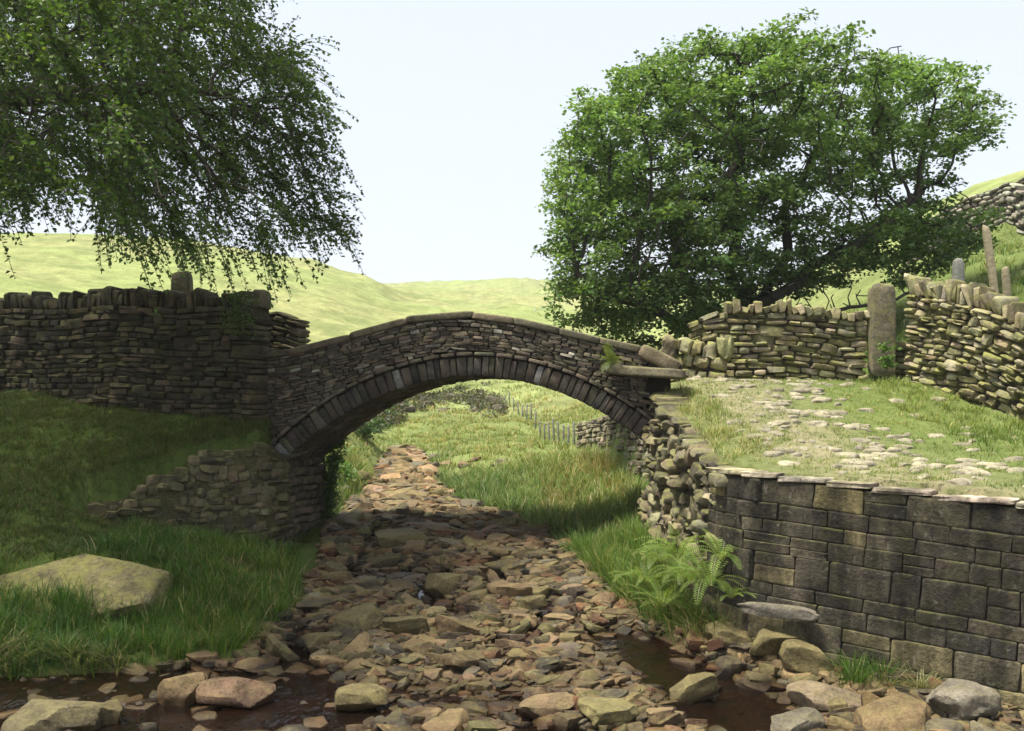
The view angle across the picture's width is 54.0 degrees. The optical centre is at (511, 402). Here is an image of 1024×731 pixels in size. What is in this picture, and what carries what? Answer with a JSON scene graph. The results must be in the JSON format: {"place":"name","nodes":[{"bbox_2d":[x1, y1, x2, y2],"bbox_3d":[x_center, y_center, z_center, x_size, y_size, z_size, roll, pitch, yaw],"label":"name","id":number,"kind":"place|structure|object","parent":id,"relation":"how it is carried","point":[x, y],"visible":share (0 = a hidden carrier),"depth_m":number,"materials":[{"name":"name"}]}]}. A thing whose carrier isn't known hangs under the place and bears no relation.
{"place":"outdoors","nodes":[
{"label":"outdoors","id":0,"kind":"place"},
{"bbox_2d":[0,484,791,730],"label":"water","id":1,"kind":"structure","parent":0,"point":[731,705],"depth_m":8.51,"materials":[{"name":"liquid"}]},
{"bbox_2d":[98,682,117,692],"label":"stream rock","id":2,"kind":"object","parent":1,"relation":"in","point":[105,688],"visible":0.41,"depth_m":8.70,"materials":[{"name":"stone"}]},
{"bbox_2d":[101,699,122,725],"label":"rock","id":3,"kind":"object","parent":1,"relation":"in","point":[111,711],"visible":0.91,"depth_m":7.94,"materials":[{"name":"stone"}]},
{"bbox_2d":[157,672,205,706],"bbox_3d":[-2.741,2.425,8.393,0.414,0.304,0.216,0,0,-19],"label":"rock","id":4,"kind":"object","parent":1,"relation":"in","point":[179,691],"visible":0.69,"depth_m":8.34,"materials":[{"name":"stone"}]},
{"bbox_2d":[196,677,275,708],"bbox_3d":[-2.294,2.432,8.398,0.623,0.274,0.395,0,0,0],"label":"boulder","id":5,"kind":"object","parent":1,"relation":"in","point":[238,692],"visible":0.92,"depth_m":8.28,"materials":[{"name":"stone"}]},
{"bbox_2d":[303,716,327,727],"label":"stream rock","id":6,"kind":"object","parent":1,"relation":"in","point":[316,722],"visible":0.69,"depth_m":7.91,"materials":[{"name":"stone"}]},
{"bbox_2d":[301,632,342,653],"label":"rock","id":7,"kind":"object","parent":1,"relation":"on","point":[311,641],"visible":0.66,"depth_m":9.66,"materials":[{"name":"stone"}]},
{"bbox_2d":[334,683,388,710],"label":"rock","id":8,"kind":"object","parent":1,"relation":"on","point":[358,696],"visible":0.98,"depth_m":8.19,"materials":[{"name":"stone"}]},
{"bbox_2d":[465,681,492,691],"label":"stream rock","id":9,"kind":"object","parent":1,"relation":"in","point":[481,686],"visible":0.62,"depth_m":8.62,"materials":[{"name":"stone"}]},
{"bbox_2d":[0,444,1023,730],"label":"stream gravel","id":10,"kind":"structure","parent":0,"point":[402,472],"depth_m":9.94,"materials":[{"name":"stone"}]},
{"bbox_2d":[0,699,105,730],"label":"boulder","id":11,"kind":"object","parent":10,"relation":"on","point":[46,715],"visible":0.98,"depth_m":7.77,"materials":[{"name":"stone"}]},
{"bbox_2d":[125,702,158,709],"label":"stream rock","id":12,"kind":"object","parent":10,"relation":"on","point":[146,706],"visible":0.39,"depth_m":8.28,"materials":[{"name":"stone"}]},
{"bbox_2d":[155,661,175,669],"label":"stream rock","id":13,"kind":"object","parent":10,"relation":"on","point":[163,666],"visible":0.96,"depth_m":9.18,"materials":[{"name":"stone"}]},
{"bbox_2d":[254,676,283,683],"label":"stream rock","id":14,"kind":"object","parent":10,"relation":"on","point":[269,679],"visible":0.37,"depth_m":8.91,"materials":[{"name":"stone"}]},
{"bbox_2d":[265,634,299,660],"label":"rock","id":15,"kind":"object","parent":10,"relation":"on","point":[275,646],"visible":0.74,"depth_m":9.47,"materials":[{"name":"stone"}]},
{"bbox_2d":[285,662,314,673],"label":"stream rock","id":16,"kind":"object","parent":10,"relation":"on","point":[300,667],"visible":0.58,"depth_m":9.17,"materials":[{"name":"stone"}]},
{"bbox_2d":[333,604,382,630],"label":"stream rock","id":17,"kind":"object","parent":10,"relation":"on","point":[364,617],"visible":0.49,"depth_m":10.25,"materials":[{"name":"stone"}]},
{"bbox_2d":[368,554,400,567],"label":"stream rock","id":18,"kind":"object","parent":10,"relation":"on","point":[382,560],"visible":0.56,"depth_m":13.10,"materials":[{"name":"stone"}]},
{"bbox_2d":[403,540,426,550],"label":"stream rock","id":19,"kind":"object","parent":10,"relation":"on","point":[419,545],"visible":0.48,"depth_m":13.46,"materials":[{"name":"stone"}]},
{"bbox_2d":[398,641,434,654],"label":"stream rock","id":20,"kind":"object","parent":10,"relation":"on","point":[420,647],"visible":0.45,"depth_m":9.38,"materials":[{"name":"stone"}]},
{"bbox_2d":[420,708,469,730],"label":"stream rock","id":21,"kind":"object","parent":10,"relation":"on","point":[454,719],"visible":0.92,"depth_m":7.78,"materials":[{"name":"stone"}]},
{"bbox_2d":[435,614,479,634],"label":"boulder","id":22,"kind":"object","parent":10,"relation":"on","point":[443,623],"visible":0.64,"depth_m":10.00,"materials":[{"name":"stone"}]},
{"bbox_2d":[471,601,498,612],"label":"stream rock","id":23,"kind":"object","parent":10,"relation":"on","point":[485,608],"visible":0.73,"depth_m":10.85,"materials":[{"name":"stone"}]},
{"bbox_2d":[483,559,516,574],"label":"stream rock","id":24,"kind":"object","parent":10,"relation":"on","point":[496,566],"visible":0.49,"depth_m":12.82,"materials":[{"name":"stone"}]},
{"bbox_2d":[487,580,532,597],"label":"stream rock","id":25,"kind":"object","parent":10,"relation":"on","point":[504,588],"visible":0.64,"depth_m":11.29,"materials":[{"name":"stone"}]},
{"bbox_2d":[521,647,550,657],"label":"stream rock","id":26,"kind":"object","parent":10,"relation":"on","point":[534,652],"visible":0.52,"depth_m":9.35,"materials":[{"name":"stone"}]},
{"bbox_2d":[518,692,573,718],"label":"boulder","id":27,"kind":"object","parent":10,"relation":"on","point":[537,705],"visible":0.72,"depth_m":8.04,"materials":[{"name":"stone"}]},
{"bbox_2d":[576,668,600,680],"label":"stream rock","id":28,"kind":"object","parent":10,"relation":"on","point":[588,675],"visible":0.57,"depth_m":8.84,"materials":[{"name":"stone"}]},
{"bbox_2d":[645,707,674,726],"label":"rock","id":29,"kind":"object","parent":10,"relation":"on","point":[655,715],"visible":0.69,"depth_m":7.82,"materials":[{"name":"stone"}]},
{"bbox_2d":[684,718,707,724],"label":"stream rock","id":30,"kind":"object","parent":10,"relation":"on","point":[695,721],"visible":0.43,"depth_m":7.85,"materials":[{"name":"stone"}]},
{"bbox_2d":[710,655,744,677],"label":"rock","id":31,"kind":"object","parent":10,"relation":"on","point":[729,666],"visible":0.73,"depth_m":9.04,"materials":[{"name":"stone"}]},
{"bbox_2d":[712,626,751,645],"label":"rock","id":32,"kind":"object","parent":10,"relation":"on","point":[728,634],"visible":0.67,"depth_m":9.34,"materials":[{"name":"stone"}]},
{"bbox_2d":[749,625,804,655],"bbox_3d":[2.418,2.178,9.136,0.568,0.250,0.325,0,0,-14],"label":"boulder","id":33,"kind":"object","parent":10,"relation":"on","point":[769,640],"visible":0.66,"depth_m":9.02,"materials":[{"name":"stone"}]},
{"bbox_2d":[737,602,819,620],"bbox_3d":[2.403,1.886,9.092,0.779,0.126,0.120,0,0,36],"label":"boulder","id":34,"kind":"object","parent":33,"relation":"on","point":[781,611],"visible":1,"depth_m":9.04,"materials":[{"name":"stone"}]},
{"bbox_2d":[770,707,825,730],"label":"boulder","id":35,"kind":"object","parent":10,"relation":"on","point":[803,718],"visible":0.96,"depth_m":7.69,"materials":[{"name":"stone"}]},
{"bbox_2d":[786,679,860,711],"bbox_3d":[2.593,2.446,8.242,0.657,0.275,0.414,0,0,0],"label":"boulder","id":36,"kind":"object","parent":10,"relation":"on","point":[816,695],"visible":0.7,"depth_m":8.19,"materials":[{"name":"stone"}]},
{"bbox_2d":[926,678,1000,720],"bbox_3d":[3.521,2.355,7.893,0.508,0.323,0.491,0,0,-31],"label":"boulder","id":37,"kind":"object","parent":10,"relation":"on","point":[959,699],"visible":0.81,"depth_m":7.74,"materials":[{"name":"stone"}]},
{"bbox_2d":[0,170,1023,730],"bbox_3d":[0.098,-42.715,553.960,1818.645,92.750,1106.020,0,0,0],"label":"ground","id":38,"kind":"structure","parent":0,"point":[334,302],"depth_m":21.29,"materials":[{"name":"plant"}]},
{"bbox_2d":[0,554,173,619],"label":"boulder","id":39,"kind":"object","parent":38,"relation":"on","point":[138,580],"visible":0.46,"depth_m":10.23,"materials":[{"name":"stone"}]},
{"bbox_2d":[120,662,148,674],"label":"stream rock","id":40,"kind":"object","parent":38,"relation":"on","point":[136,669],"visible":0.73,"depth_m":9.13,"materials":[{"name":"stone"}]},
{"bbox_2d":[0,286,270,422],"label":"dry stone wall","id":41,"kind":"structure","parent":38,"relation":"on","point":[106,346],"depth_m":14.29,"materials":[{"name":"stone"}]},
{"bbox_2d":[218,290,261,339],"bbox_3d":[-3.626,-1.169,13.448,0.569,0.662,0.592,0,0,0],"label":"creeper","id":42,"kind":"object","parent":41,"relation":"attached to","point":[238,310],"visible":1,"depth_m":13.41,"materials":[{"name":"green plant"}]},
{"bbox_2d":[0,513,321,682],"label":"grass","id":43,"kind":"structure","parent":38,"relation":"on","point":[241,617],"depth_m":9.91,"materials":[{"name":"plant"}]},
{"bbox_2d":[0,387,322,595],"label":"grass","id":44,"kind":"structure","parent":38,"relation":"on","point":[51,400],"depth_m":13.13,"materials":[{"name":"plant"}]},
{"bbox_2d":[171,271,192,293],"bbox_3d":[-5.118,-1.354,15.598,0.313,1.362,0.268,0,0,-5],"label":"gatepost","id":45,"kind":"object","parent":38,"relation":"on","point":[185,285],"visible":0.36,"depth_m":15.48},
{"bbox_2d":[0,0,365,315],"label":"drooping tree","id":46,"kind":"object","parent":38,"relation":"on","point":[130,32],"visible":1,"depth_m":10.56,"materials":[{"name":"green plant"}]},
{"bbox_2d":[84,442,296,545],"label":"dry stone wall","id":47,"kind":"structure","parent":38,"relation":"on","point":[249,488],"depth_m":13.23,"materials":[{"name":"stone"}]},
{"bbox_2d":[260,666,283,675],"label":"stream rock","id":48,"kind":"object","parent":38,"relation":"on","point":[275,671],"visible":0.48,"depth_m":9.10,"materials":[{"name":"stone"}]},
{"bbox_2d":[265,311,310,350],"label":"dry stone wall","id":49,"kind":"structure","parent":38,"relation":"on","point":[288,331],"depth_m":15.58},
{"bbox_2d":[276,724,311,730],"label":"stream rock","id":50,"kind":"object","parent":38,"relation":"on","point":[295,727],"visible":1,"depth_m":7.72,"materials":[{"name":"stone"}]},
{"bbox_2d":[296,598,336,612],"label":"stream rock","id":51,"kind":"object","parent":38,"relation":"on","point":[306,605],"visible":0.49,"depth_m":10.91,"materials":[{"name":"stone"}]},
{"bbox_2d":[325,445,361,482],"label":"bush","id":52,"kind":"object","parent":38,"relation":"on","point":[346,467],"visible":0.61,"depth_m":19.38,"materials":[{"name":"green plant"}]},
{"bbox_2d":[347,668,370,679],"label":"stream rock","id":53,"kind":"object","parent":38,"relation":"on","point":[356,673],"visible":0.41,"depth_m":8.98,"materials":[{"name":"stone"}]},
{"bbox_2d":[354,503,374,508],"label":"stream rock","id":54,"kind":"object","parent":38,"relation":"on","point":[363,505],"visible":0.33,"depth_m":17.45,"materials":[{"name":"stone"}]},
{"bbox_2d":[355,406,395,439],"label":"bush","id":55,"kind":"object","parent":38,"relation":"on","point":[369,428],"visible":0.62,"depth_m":24.95,"materials":[{"name":"green plant"}]},
{"bbox_2d":[386,708,412,729],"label":"stream rock","id":56,"kind":"object","parent":38,"relation":"on","point":[397,717],"visible":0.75,"depth_m":7.90,"materials":[{"name":"stone"}]},
{"bbox_2d":[374,528,428,548],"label":"boulder","id":57,"kind":"object","parent":38,"relation":"on","point":[389,538],"visible":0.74,"depth_m":13.89,"materials":[{"name":"stone"}]},
{"bbox_2d":[386,603,417,612],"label":"stream rock","id":58,"kind":"object","parent":38,"relation":"on","point":[394,607],"visible":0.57,"depth_m":10.82,"materials":[{"name":"stone"}]},
{"bbox_2d":[382,615,427,634],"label":"rock","id":59,"kind":"object","parent":38,"relation":"on","point":[414,624],"visible":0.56,"depth_m":10.05,"materials":[{"name":"stone"}]},
{"bbox_2d":[409,707,442,723],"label":"stream rock","id":60,"kind":"object","parent":38,"relation":"on","point":[429,713],"visible":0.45,"depth_m":8.00,"materials":[{"name":"stone"}]},
{"bbox_2d":[398,521,461,533],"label":"boulder","id":61,"kind":"object","parent":38,"relation":"on","point":[438,526],"visible":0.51,"depth_m":15.09,"materials":[{"name":"stone"}]},
{"bbox_2d":[423,668,443,680],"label":"stream rock","id":62,"kind":"object","parent":38,"relation":"on","point":[435,674],"visible":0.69,"depth_m":8.84,"materials":[{"name":"stone"}]},
{"bbox_2d":[362,381,509,427],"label":"heather","id":63,"kind":"object","parent":38,"relation":"on","point":[475,399],"visible":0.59,"depth_m":48.22,"materials":[{"name":"green plant"}]},
{"bbox_2d":[425,573,461,598],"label":"rock","id":64,"kind":"object","parent":38,"relation":"on","point":[441,587],"visible":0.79,"depth_m":11.62,"materials":[{"name":"stone"}]},
{"bbox_2d":[442,649,488,665],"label":"stream rock","id":65,"kind":"object","parent":38,"relation":"on","point":[468,658],"visible":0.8,"depth_m":9.04,"materials":[{"name":"stone"}]},
{"bbox_2d":[263,311,688,536],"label":"stone bridge","id":66,"kind":"structure","parent":38,"relation":"on","point":[326,395],"depth_m":13.86,"materials":[{"name":"stone"}]},
{"bbox_2d":[319,436,349,520],"bbox_3d":[-2.810,1.207,15.912,0.582,1.584,0.639,0,0,0],"label":"ivy","id":67,"kind":"object","parent":66,"relation":"attached to","point":[330,477],"visible":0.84,"depth_m":15.84,"materials":[{"name":"green plant"}]},
{"bbox_2d":[588,342,635,372],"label":"fern","id":68,"kind":"object","parent":66,"relation":"on","point":[611,357],"visible":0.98,"depth_m":13.23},
{"bbox_2d":[321,348,681,533],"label":"grass","id":69,"kind":"structure","parent":38,"relation":"on","point":[481,483],"depth_m":19.80,"materials":[{"name":"plant"}]},
{"bbox_2d":[488,700,519,710],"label":"stream rock","id":70,"kind":"object","parent":38,"relation":"on","point":[505,703],"visible":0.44,"depth_m":8.30,"materials":[{"name":"stone"}]},
{"bbox_2d":[513,595,546,610],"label":"stream rock","id":71,"kind":"object","parent":38,"relation":"on","point":[531,602],"visible":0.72,"depth_m":10.92,"materials":[{"name":"stone"}]},
{"bbox_2d":[500,391,575,445],"bbox_3d":[0.479,0.430,37.501,0.214,1.922,25.168,0,0,-5],"label":"stake fence","id":72,"kind":"object","parent":38,"relation":"on","point":[562,434],"visible":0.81,"depth_m":29.35,"materials":[{"name":"grey wood"}]},
{"bbox_2d":[552,595,574,605],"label":"stream rock","id":73,"kind":"object","parent":38,"relation":"on","point":[564,600],"visible":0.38,"depth_m":11.31,"materials":[{"name":"stone"}]},
{"bbox_2d":[577,697,641,729],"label":"boulder","id":74,"kind":"object","parent":38,"relation":"on","point":[596,711],"visible":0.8,"depth_m":7.80,"materials":[{"name":"stone"}]},
{"bbox_2d":[575,415,648,481],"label":"field wall","id":75,"kind":"structure","parent":38,"relation":"on","point":[592,431],"depth_m":20.42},
{"bbox_2d":[602,608,638,619],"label":"stream rock","id":76,"kind":"object","parent":38,"relation":"on","point":[631,614],"visible":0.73,"depth_m":10.61,"materials":[{"name":"stone"}]},
{"bbox_2d":[609,556,669,591],"bbox_3d":[1.398,1.823,10.753,0.740,0.329,0.773,0,0,26],"label":"fern","id":77,"kind":"object","parent":38,"relation":"on","point":[642,573],"visible":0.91,"depth_m":10.68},
{"bbox_2d":[545,506,739,662],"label":"grass","id":78,"kind":"structure","parent":38,"relation":"on","point":[605,552],"depth_m":11.42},
{"bbox_2d":[623,583,691,609],"bbox_3d":[1.519,1.936,10.120,0.663,0.313,0.642,0,0,-25],"label":"fern","id":79,"kind":"object","parent":78,"relation":"on","point":[662,597],"visible":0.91,"depth_m":10.13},
{"bbox_2d":[629,539,688,568],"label":"fern","id":80,"kind":"object","parent":38,"relation":"on","point":[656,559],"visible":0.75,"depth_m":11.06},
{"bbox_2d":[633,525,701,570],"bbox_3d":[1.702,1.468,10.329,0.924,0.470,0.838,0,0,-13],"label":"fern","id":81,"kind":"object","parent":38,"relation":"on","point":[673,550],"visible":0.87,"depth_m":10.31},
{"bbox_2d":[669,645,687,653],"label":"stream rock","id":82,"kind":"object","parent":38,"relation":"on","point":[682,649],"visible":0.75,"depth_m":9.70,"materials":[{"name":"stone"}]},
{"bbox_2d":[637,392,730,621],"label":"retaining wall","id":83,"kind":"structure","parent":38,"relation":"on","point":[676,492],"depth_m":11.52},
{"bbox_2d":[669,657,702,668],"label":"stream rock","id":84,"kind":"object","parent":38,"relation":"on","point":[687,662],"visible":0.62,"depth_m":9.30,"materials":[{"name":"stone"}]},
{"bbox_2d":[648,556,723,588],"bbox_3d":[1.684,1.712,9.946,0.624,0.364,0.886,0,0,-41],"label":"fern","id":85,"kind":"object","parent":38,"relation":"on","point":[682,575],"visible":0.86,"depth_m":9.94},
{"bbox_2d":[669,672,717,704],"bbox_3d":[1.519,2.438,8.476,0.427,0.326,0.253,0,0,0],"label":"boulder","id":86,"kind":"object","parent":38,"relation":"on","point":[690,688],"visible":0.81,"depth_m":8.39,"materials":[{"name":"stone"}]},
{"bbox_2d":[660,334,733,382],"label":"stone stub wall","id":87,"kind":"structure","parent":38,"relation":"on","point":[696,357],"depth_m":14.42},
{"bbox_2d":[656,542,747,603],"bbox_3d":[1.847,1.615,9.637,0.874,0.488,0.858,0,0,-39],"label":"fern","id":88,"kind":"object","parent":38,"relation":"on","point":[710,580],"visible":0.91,"depth_m":9.63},
{"bbox_2d":[681,529,741,576],"bbox_3d":[1.998,1.414,9.591,0.826,0.360,0.829,0,0,0],"label":"fern","id":89,"kind":"object","parent":38,"relation":"on","point":[722,555],"visible":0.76,"depth_m":9.59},
{"bbox_2d":[705,619,735,639],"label":"rock","id":90,"kind":"object","parent":38,"relation":"on","point":[710,627],"visible":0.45,"depth_m":9.54,"materials":[{"name":"stone"}]},
{"bbox_2d":[713,579,755,600],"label":"fern","id":91,"kind":"object","parent":38,"relation":"on","point":[736,593],"visible":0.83,"depth_m":9.44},
{"bbox_2d":[530,7,1016,349],"bbox_3d":[4.901,-3.565,19.022,9.106,6.893,6.506,0,0,0],"label":"spreading tree","id":92,"kind":"object","parent":38,"relation":"on","point":[685,227],"visible":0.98,"depth_m":17.82,"materials":[{"name":"green plant"}]},
{"bbox_2d":[687,298,869,381],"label":"dry stone wall","id":93,"kind":"structure","parent":38,"relation":"on","point":[780,339],"depth_m":14.79,"materials":[{"name":"stone"}]},
{"bbox_2d":[779,639,833,675],"bbox_3d":[2.599,2.265,8.928,0.473,0.321,0.329,0,0,9],"label":"boulder","id":94,"kind":"object","parent":38,"relation":"on","point":[801,656],"visible":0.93,"depth_m":8.78,"materials":[{"name":"stone"}]},
{"bbox_2d":[828,697,847,712],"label":"rock","id":95,"kind":"object","parent":38,"relation":"on","point":[835,702],"visible":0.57,"depth_m":8.05,"materials":[{"name":"stone"}]},
{"bbox_2d":[663,375,1023,498],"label":"grass","id":96,"kind":"structure","parent":38,"relation":"on","point":[957,430],"depth_m":11.70,"materials":[{"name":"plant"}]},
{"bbox_2d":[702,466,1023,709],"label":"retaining wall","id":97,"kind":"structure","parent":38,"relation":"on","point":[927,580],"depth_m":8.68,"materials":[{"name":"stone"}]},
{"bbox_2d":[867,283,895,376],"bbox_3d":[5.345,-1.038,14.550,0.348,1.352,0.275,0,0,0],"label":"gatepost","id":98,"kind":"object","parent":38,"relation":"on","point":[881,308],"visible":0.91,"depth_m":14.42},
{"bbox_2d":[874,340,902,369],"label":"leafy weed","id":99,"kind":"object","parent":38,"relation":"on","point":[887,359],"visible":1,"depth_m":14.11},
{"bbox_2d":[824,471,955,693],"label":"grass","id":100,"kind":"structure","parent":38,"relation":"on","point":[857,672],"depth_m":8.51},
{"bbox_2d":[853,693,930,730],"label":"boulder","id":101,"kind":"object","parent":38,"relation":"on","point":[901,712],"visible":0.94,"depth_m":7.57,"materials":[{"name":"stone"}]},
{"bbox_2d":[886,341,910,378],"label":"dry stone wall","id":102,"kind":"structure","parent":38,"relation":"on","point":[901,367],"depth_m":14.64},
{"bbox_2d":[841,219,1023,363],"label":"grass","id":103,"kind":"structure","parent":38,"relation":"on","point":[1000,250],"depth_m":20.70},
{"bbox_2d":[925,718,964,730],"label":"boulder","id":104,"kind":"object","parent":38,"relation":"on","point":[948,724],"visible":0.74,"depth_m":7.48,"materials":[{"name":"stone"}]},
{"bbox_2d":[952,258,964,280],"bbox_3d":[7.054,-1.820,15.899,0.160,0.908,0.163,0,0,0],"label":"stone post","id":105,"kind":"object","parent":38,"relation":"on","point":[958,272],"visible":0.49,"depth_m":15.83,"materials":[{"name":"grey stone"}]},
{"bbox_2d":[902,182,1023,267],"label":"field wall","id":106,"kind":"structure","parent":38,"relation":"on","point":[1009,196],"depth_m":30.23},
{"bbox_2d":[904,273,1023,419],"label":"dry stone wall","id":107,"kind":"structure","parent":38,"relation":"on","point":[966,341],"depth_m":13.21,"materials":[{"name":"stone"}]},
{"bbox_2d":[982,225,998,292],"bbox_3d":[7.736,-2.196,16.253,0.260,1.366,0.134,0,0,37],"label":"fence post","id":108,"kind":"object","parent":38,"relation":"on","point":[989,257],"visible":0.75,"depth_m":16.21,"materials":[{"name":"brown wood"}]},
{"bbox_2d":[1001,266,1011,295],"bbox_3d":[8.165,-1.877,16.600,0.150,0.735,0.111,0,0,0],"label":"fence post","id":109,"kind":"object","parent":38,"relation":"on","point":[1006,283],"visible":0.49,"depth_m":16.55,"materials":[{"name":"brown wood"}]},
{"bbox_2d":[0,0,1023,285],"label":"sky","id":110,"kind":"structure","parent":0,"point":[455,103],"materials":[{"name":"white"}]},
{"bbox_2d":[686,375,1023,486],"bbox_3d":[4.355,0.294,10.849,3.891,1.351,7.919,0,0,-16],"label":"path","id":111,"kind":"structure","parent":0,"point":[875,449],"depth_m":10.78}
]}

